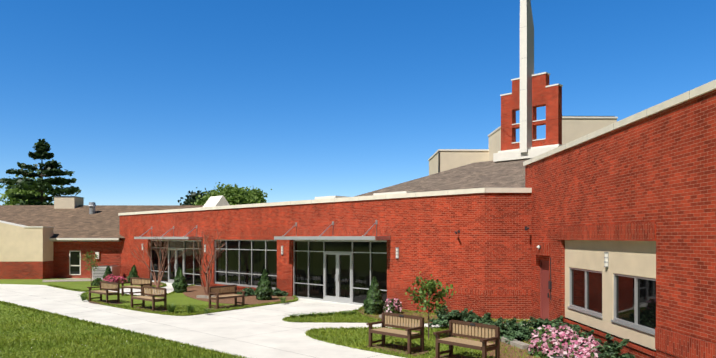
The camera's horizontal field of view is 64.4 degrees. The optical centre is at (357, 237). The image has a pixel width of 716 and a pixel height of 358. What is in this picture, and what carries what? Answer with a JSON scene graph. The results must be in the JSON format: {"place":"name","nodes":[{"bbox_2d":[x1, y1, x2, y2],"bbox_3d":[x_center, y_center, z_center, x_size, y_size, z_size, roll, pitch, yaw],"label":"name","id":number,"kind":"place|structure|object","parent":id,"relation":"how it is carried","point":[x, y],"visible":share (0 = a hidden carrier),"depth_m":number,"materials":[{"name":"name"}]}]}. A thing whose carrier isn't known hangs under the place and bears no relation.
{"place":"outdoors","nodes":[
{"label":"outdoors","id":0,"kind":"place"},
{"bbox_2d":[0,220,53,278],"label":"building wall","id":1,"kind":"structure","parent":0,"point":[26,252],"depth_m":38.50,"materials":[{"name":"beige paint"}]},
{"bbox_2d":[0,278,164,291],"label":"lawn","id":2,"kind":"structure","parent":0,"point":[82,285],"depth_m":34.92,"materials":[{"name":"green plant"}]},
{"bbox_2d":[42,279,102,281],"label":"walkway","id":3,"kind":"structure","parent":2,"relation":"on","point":[65,280],"depth_m":37.03,"materials":[{"name":"beige concrete"}]},
{"bbox_2d":[78,250,100,289],"bbox_3d":[-14.304,1.720,30.452,1.010,2.218,0.859,0,0,20],"label":"sapling","id":4,"kind":"object","parent":2,"relation":"on","point":[94,262],"visible":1,"depth_m":30.39,"materials":[{"name":"green plant"}]},
{"bbox_2d":[92,277,102,285],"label":"shrub","id":5,"kind":"object","parent":2,"relation":"on","point":[95,282],"visible":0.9,"depth_m":33.25,"materials":[{"name":"green plant"}]},
{"bbox_2d":[92,265,119,278],"bbox_3d":[-17.165,2.375,38.756,1.309,0.890,1.305,0,0,-1],"label":"ac condenser","id":6,"kind":"object","parent":2,"relation":"on","point":[115,270],"visible":0.67,"depth_m":38.11,"materials":[{"name":"grey metal"}]},
{"bbox_2d":[103,265,112,277],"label":"cone shrub","id":7,"kind":"object","parent":2,"relation":"on","point":[108,271],"visible":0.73,"depth_m":36.05,"materials":[{"name":"green plant"}]},
{"bbox_2d":[103,274,127,282],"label":"flowering bush","id":8,"kind":"object","parent":2,"relation":"on","point":[115,279],"visible":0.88,"depth_m":34.55,"materials":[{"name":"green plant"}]},
{"bbox_2d":[0,303,234,357],"bbox_3d":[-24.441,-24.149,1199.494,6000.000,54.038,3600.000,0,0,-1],"label":"ground","id":9,"kind":"structure","parent":0,"point":[19,340],"depth_m":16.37,"materials":[{"name":"green plant"}]},
{"bbox_2d":[0,175,53,204],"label":"tree","id":10,"kind":"object","parent":9,"relation":"on","point":[13,201],"visible":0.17,"depth_m":83.37,"materials":[{"name":"green plant"}]},
{"bbox_2d":[0,139,80,204],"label":"pine","id":11,"kind":"object","parent":9,"relation":"on","point":[42,148],"visible":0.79,"depth_m":69.84,"materials":[{"name":"green plant"}]},
{"bbox_2d":[49,238,120,277],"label":"old building walls","id":12,"kind":"structure","parent":9,"relation":"on","point":[68,262],"depth_m":39.95,"materials":[{"name":"red brick"}]},
{"bbox_2d":[0,205,203,237],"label":"roof","id":13,"kind":"structure","parent":12,"relation":"on","point":[80,221],"depth_m":43.53,"materials":[{"name":"brown"}]},
{"bbox_2d":[53,196,95,213],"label":"rooftop vents","id":14,"kind":"object","parent":13,"relation":"on","point":[66,202],"visible":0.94,"depth_m":45.58,"materials":[{"name":"beige metal"}]},
{"bbox_2d":[178,187,209,204],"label":"tree","id":15,"kind":"object","parent":9,"relation":"on","point":[190,199],"visible":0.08,"depth_m":98.06,"materials":[{"name":"green plant"}]},
{"bbox_2d":[191,190,215,204],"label":"tree","id":16,"kind":"object","parent":9,"relation":"on","point":[203,200],"visible":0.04,"depth_m":91.55,"materials":[{"name":"green plant"}]},
{"bbox_2d":[206,182,261,204],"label":"tree","id":17,"kind":"object","parent":9,"relation":"on","point":[235,195],"visible":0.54,"depth_m":87.57,"materials":[{"name":"green plant"}]},
{"bbox_2d":[242,186,271,203],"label":"tree","id":18,"kind":"object","parent":9,"relation":"on","point":[258,192],"visible":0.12,"depth_m":93.61,"materials":[{"name":"green plant"}]},
{"bbox_2d":[0,282,533,357],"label":"lawn edge tufts","id":19,"kind":"object","parent":9,"relation":"on","point":[325,339],"visible":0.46,"depth_m":19.07,"materials":[{"name":"green plant"}]},
{"bbox_2d":[118,188,485,317],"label":"wing walls","id":20,"kind":"structure","parent":9,"relation":"on","point":[420,228],"depth_m":23.09,"materials":[{"name":"red brick"}]},
{"bbox_2d":[134,220,390,302],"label":"windows","id":21,"kind":"structure","parent":20,"relation":"attached to","point":[361,270],"depth_m":26.60,"materials":[{"name":"black glass"}]},
{"bbox_2d":[151,240,386,304],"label":"wing frames","id":22,"kind":"structure","parent":20,"relation":"in","point":[339,299],"depth_m":26.33,"materials":[{"name":"silver metal"}]},
{"bbox_2d":[142,243,398,258],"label":"wall lights","id":23,"kind":"object","parent":20,"relation":"attached to","point":[397,252],"visible":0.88,"depth_m":27.45},
{"bbox_2d":[485,79,715,357],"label":"building walls","id":24,"kind":"structure","parent":9,"relation":"on","point":[648,174],"depth_m":12.75,"materials":[{"name":"red brick"}]},
{"bbox_2d":[540,257,551,319],"bbox_3d":[6.093,1.745,18.398,0.180,2.250,1.140,0,0,-1],"label":"door","id":25,"kind":"structure","parent":24,"relation":"in","point":[545,284],"depth_m":18.57,"materials":[{"name":"red metal"}]},
{"bbox_2d":[565,240,655,349],"bbox_3d":[6.312,1.230,14.447,0.100,2.320,5.250,0,0,-1],"label":"wall panel","id":26,"kind":"object","parent":24,"relation":"attached to","point":[635,258],"visible":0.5,"depth_m":14.12,"materials":[{"name":"beige paint"}]},
{"bbox_2d":[604,252,608,267],"bbox_3d":[6.226,0.555,14.290,0.073,0.390,0.154,0,0,-1],"label":"wall light","id":27,"kind":"object","parent":26,"relation":"attached to","point":[606,259],"visible":1,"depth_m":14.24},
{"bbox_2d":[567,267,655,334],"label":"windows","id":28,"kind":"structure","parent":26,"relation":"in","point":[634,301],"depth_m":13.70,"materials":[{"name":"glass"}]},
{"bbox_2d":[87,293,288,315],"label":"lawn","id":29,"kind":"structure","parent":0,"point":[179,298],"depth_m":25.08,"materials":[{"name":"green plant"}]},
{"bbox_2d":[78,293,88,300],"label":"daylily","id":30,"kind":"object","parent":29,"relation":"on","point":[82,297],"visible":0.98,"depth_m":25.30,"materials":[{"name":"green plant"}]},
{"bbox_2d":[87,281,119,302],"bbox_3d":[-11.034,2.370,24.625,1.690,0.860,0.640,0,0,41],"label":"bench","id":31,"kind":"object","parent":29,"relation":"on","point":[105,286],"visible":0.96,"depth_m":24.61,"materials":[{"name":"brown wood"}]},
{"bbox_2d":[88,300,122,303],"bbox_3d":[-10.969,2.802,24.701,2.031,0.020,0.880,0,0,41],"label":"bench pad","id":32,"kind":"object","parent":29,"relation":"on","point":[111,302],"visible":0.52,"depth_m":24.45,"materials":[{"name":"grey concrete"}]},
{"bbox_2d":[120,277,151,295],"bbox_3d":[-10.606,2.370,27.168,1.563,0.860,0.640,0,0,33],"label":"bench","id":33,"kind":"object","parent":29,"relation":"on","point":[138,281],"visible":0.83,"depth_m":27.32,"materials":[{"name":"brown wood"}]},
{"bbox_2d":[129,286,166,310],"bbox_3d":[-8.211,2.370,22.187,1.710,0.860,0.640,0,0,41],"label":"bench","id":34,"kind":"object","parent":29,"relation":"on","point":[152,292],"visible":0.98,"depth_m":22.16,"materials":[{"name":"brown wood"}]},
{"bbox_2d":[135,306,167,311],"bbox_3d":[-8.146,2.802,22.263,2.051,0.020,0.880,0,0,41],"label":"bench pad","id":35,"kind":"object","parent":29,"relation":"on","point":[148,308],"visible":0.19,"depth_m":22.10,"materials":[{"name":"brown soil"}]},
{"bbox_2d":[160,302,178,312],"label":"grass tuft","id":36,"kind":"object","parent":29,"relation":"on","point":[172,307],"visible":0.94,"depth_m":21.12,"materials":[{"name":"green plant"}]},
{"bbox_2d":[182,303,198,312],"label":"daylily","id":37,"kind":"object","parent":29,"relation":"on","point":[191,308],"visible":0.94,"depth_m":21.08,"materials":[{"name":"green plant"}]},
{"bbox_2d":[206,305,245,309],"bbox_3d":[-5.318,2.802,22.887,0.880,0.020,1.701,0,0,39],"label":"bench pad","id":38,"kind":"object","parent":29,"relation":"on","point":[227,306],"visible":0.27,"depth_m":23.03,"materials":[{"name":"grey concrete"}]},
{"bbox_2d":[208,285,245,308],"bbox_3d":[-5.240,2.370,22.824,0.640,0.860,1.360,0,0,39],"label":"bench","id":39,"kind":"object","parent":29,"relation":"on","point":[227,289],"visible":0.9,"depth_m":22.92,"materials":[{"name":"brown wood"}]},
{"bbox_2d":[183,285,293,304],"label":"mulch","id":40,"kind":"object","parent":29,"relation":"on","point":[193,291],"visible":0.33,"depth_m":26.09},
{"bbox_2d":[171,267,187,292],"bbox_3d":[-9.134,2.178,29.248,0.803,1.343,0.783,0,0,-1],"label":"cone shrub","id":41,"kind":"object","parent":40,"relation":"on","point":[179,284],"visible":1,"depth_m":29.02,"materials":[{"name":"green plant"}]},
{"bbox_2d":[188,229,225,294],"bbox_3d":[-7.440,1.195,28.022,1.817,3.268,2.100,0,0,-25],"label":"bare young tree","id":42,"kind":"object","parent":40,"relation":"on","point":[206,277],"visible":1,"depth_m":27.83,"materials":[{"name":"brown plant"}]},
{"bbox_2d":[237,287,255,295],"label":"shrub","id":43,"kind":"object","parent":40,"relation":"on","point":[250,291],"visible":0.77,"depth_m":27.29,"materials":[{"name":"green plant"}]},
{"bbox_2d":[255,269,272,299],"bbox_3d":[-4.218,2.126,25.595,0.809,1.458,0.833,0,0,-16],"label":"cone shrub","id":44,"kind":"object","parent":40,"relation":"on","point":[263,290],"visible":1,"depth_m":25.40,"materials":[{"name":"green plant"}]},
{"bbox_2d":[272,287,287,295],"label":"shrub","id":45,"kind":"object","parent":40,"relation":"on","point":[277,292],"visible":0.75,"depth_m":27.22,"materials":[{"name":"green plant"}]},
{"bbox_2d":[196,295,530,348],"bbox_3d":[-1.052,2.734,20.916,1.732,0.131,17.069,0,0,-43],"label":"stone edging","id":46,"kind":"object","parent":40,"relation":"on","point":[519,344],"visible":0.38,"depth_m":14.75,"materials":[{"name":"grey stone"}]},
{"bbox_2d":[277,296,286,302],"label":"daylily","id":47,"kind":"object","parent":29,"relation":"on","point":[283,299],"visible":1,"depth_m":24.27,"materials":[{"name":"green plant"}]},
{"bbox_2d":[0,278,529,357],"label":"concrete paving","id":48,"kind":"structure","parent":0,"point":[265,331],"depth_m":18.86,"materials":[{"name":"white concrete"}]},
{"bbox_2d":[203,191,414,206],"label":"wing roof units","id":49,"kind":"object","parent":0,"point":[212,201],"visible":0.26,"depth_m":38.66},
{"bbox_2d":[286,313,370,322],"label":"lawn","id":50,"kind":"structure","parent":0,"point":[341,318],"depth_m":19.34,"materials":[{"name":"green plant"}]},
{"bbox_2d":[358,309,529,323],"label":"mulch","id":51,"kind":"object","parent":50,"relation":"on","point":[422,315],"visible":0.1,"depth_m":20.39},
{"bbox_2d":[363,276,384,314],"bbox_3d":[0.588,2.135,20.898,0.843,1.445,0.817,0,0,-1],"label":"cone shrub","id":52,"kind":"object","parent":51,"relation":"on","point":[374,302],"visible":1,"depth_m":20.71,"materials":[{"name":"green plant"}]},
{"bbox_2d":[382,298,402,313],"bbox_3d":[1.270,2.530,20.939,0.789,0.644,0.928,0,0,-1],"label":"flowering bush","id":53,"kind":"object","parent":51,"relation":"on","point":[392,305],"visible":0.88,"depth_m":20.70,"materials":[{"name":"pink plant"}]},
{"bbox_2d":[429,305,474,326],"bbox_3d":[2.975,2.492,17.983,2.069,0.658,1.634,0,0,30],"label":"shrub","id":54,"kind":"object","parent":51,"relation":"on","point":[444,317],"visible":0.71,"depth_m":17.64,"materials":[{"name":"green plant"}]},
{"bbox_2d":[0,0,715,204],"label":"sky","id":55,"kind":"structure","parent":0,"point":[148,102],"materials":[{"name":"blue"}]},
{"bbox_2d":[311,329,489,357],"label":"lawn","id":56,"kind":"structure","parent":0,"point":[425,347],"depth_m":15.28,"materials":[{"name":"green plant"}]},
{"bbox_2d":[118,304,540,357],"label":"lawn grass blades","id":57,"kind":"object","parent":56,"relation":"on","point":[361,334],"visible":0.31,"depth_m":16.25,"materials":[{"name":"green plant"}]},
{"bbox_2d":[366,312,423,354],"bbox_3d":[0.920,2.370,14.179,0.640,0.860,1.360,0,0,-45],"label":"bench","id":58,"kind":"object","parent":56,"relation":"on","point":[408,323],"visible":0.96,"depth_m":14.20,"materials":[{"name":"brown wood"}]},
{"bbox_2d":[366,343,428,355],"bbox_3d":[0.991,2.802,14.250,0.880,0.020,1.701,0,0,-45],"label":"bench pad","id":59,"kind":"object","parent":56,"relation":"on","point":[392,348],"visible":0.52,"depth_m":14.31,"materials":[{"name":"brown soil"}]},
{"bbox_2d":[405,272,455,339],"bbox_3d":[2.101,1.874,15.735,1.543,1.911,1.084,0,0,-25],"label":"leafy sapling","id":60,"kind":"object","parent":56,"relation":"on","point":[430,288],"visible":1,"depth_m":15.58,"materials":[{"name":"green plant"}]},
{"bbox_2d":[434,354,473,357],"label":"bench pad","id":61,"kind":"object","parent":56,"relation":"on","point":[453,356],"visible":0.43,"depth_m":13.35,"materials":[{"name":"brown soil"}]},
{"bbox_2d":[433,320,499,357],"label":"bench","id":62,"kind":"object","parent":56,"relation":"on","point":[458,328],"visible":1,"depth_m":12.85,"materials":[{"name":"brown wood"}]},
{"bbox_2d":[446,328,543,357],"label":"mulch","id":63,"kind":"object","parent":56,"relation":"on","point":[513,354],"visible":0.17,"depth_m":13.95,"materials":[{"name":"brown soil"}]},
{"bbox_2d":[468,312,506,329],"bbox_3d":[3.884,2.547,17.128,1.368,0.550,1.469,0,0,-1],"label":"shrub","id":64,"kind":"object","parent":63,"relation":"on","point":[475,318],"visible":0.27,"depth_m":17.16,"materials":[{"name":"green plant"}]},
{"bbox_2d":[478,317,536,343],"bbox_3d":[4.246,2.543,15.862,1.619,0.584,2.170,0,0,-1],"label":"juniper","id":65,"kind":"object","parent":63,"relation":"on","point":[512,329],"visible":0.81,"depth_m":15.68,"materials":[{"name":"green plant"}]},
{"bbox_2d":[527,315,573,330],"bbox_3d":[5.486,2.558,16.497,1.220,0.562,1.538,0,0,-1],"label":"shrub","id":66,"kind":"object","parent":63,"relation":"on","point":[538,323],"visible":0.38,"depth_m":16.40,"materials":[{"name":"green plant"}]},
{"bbox_2d":[527,324,597,357],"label":"azalea","id":67,"kind":"object","parent":63,"relation":"on","point":[548,342],"visible":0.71,"depth_m":13.21,"materials":[{"name":"pink plant"}]},
{"bbox_2d":[562,323,600,342],"bbox_3d":[5.685,2.517,14.640,1.048,0.609,1.443,0,0,-1],"label":"shrub","id":68,"kind":"object","parent":63,"relation":"on","point":[577,328],"visible":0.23,"depth_m":14.54,"materials":[{"name":"green plant"}]},
{"bbox_2d":[567,337,603,357],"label":"azalea","id":69,"kind":"object","parent":63,"relation":"on","point":[585,348],"visible":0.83,"depth_m":12.43,"materials":[{"name":"pink plant"}]},
{"bbox_2d":[596,333,634,357],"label":"shrub","id":70,"kind":"object","parent":63,"relation":"on","point":[610,349],"visible":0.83,"depth_m":12.41,"materials":[{"name":"green plant"}]},
{"bbox_2d":[354,159,528,196],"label":"roof","id":71,"kind":"structure","parent":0,"point":[502,174],"depth_m":30.80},
{"bbox_2d":[428,116,617,174],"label":"sanctuary upper blocks","id":72,"kind":"structure","parent":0,"point":[573,128],"depth_m":35.33,"materials":[{"name":"beige paint"}]},
{"bbox_2d":[520,0,533,152],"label":"spire","id":73,"kind":"structure","parent":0,"point":[526,47],"depth_m":30.91,"materials":[{"name":"white metal"}]},
{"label":"mulch","id":74,"kind":"object","parent":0,"visible":0},
{"bbox_2d":[127,265,138,281],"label":"cone shrub","id":75,"kind":"object","parent":74,"relation":"on","point":[133,272],"visible":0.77,"depth_m":35.19,"materials":[{"name":"green plant"}]},
{"bbox_2d":[130,235,184,286],"bbox_3d":[-10.682,1.341,30.417,2.834,2.987,2.024,0,0,-1],"label":"bare young tree","id":76,"kind":"object","parent":74,"relation":"on","point":[157,284],"visible":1,"depth_m":30.55,"materials":[{"name":"brown plant"}]},
{"bbox_3d":[8.393,0.595,32.585,17.600,4.550,13.600,0,0,44],"label":"sanctuary","id":77,"kind":"object","parent":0,"visible":0},
{"bbox_2d":[493,72,562,161],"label":"brick tower","id":78,"kind":"structure","parent":77,"relation":"on","point":[546,94],"depth_m":31.02,"materials":[{"name":"red brick"}]}
]}

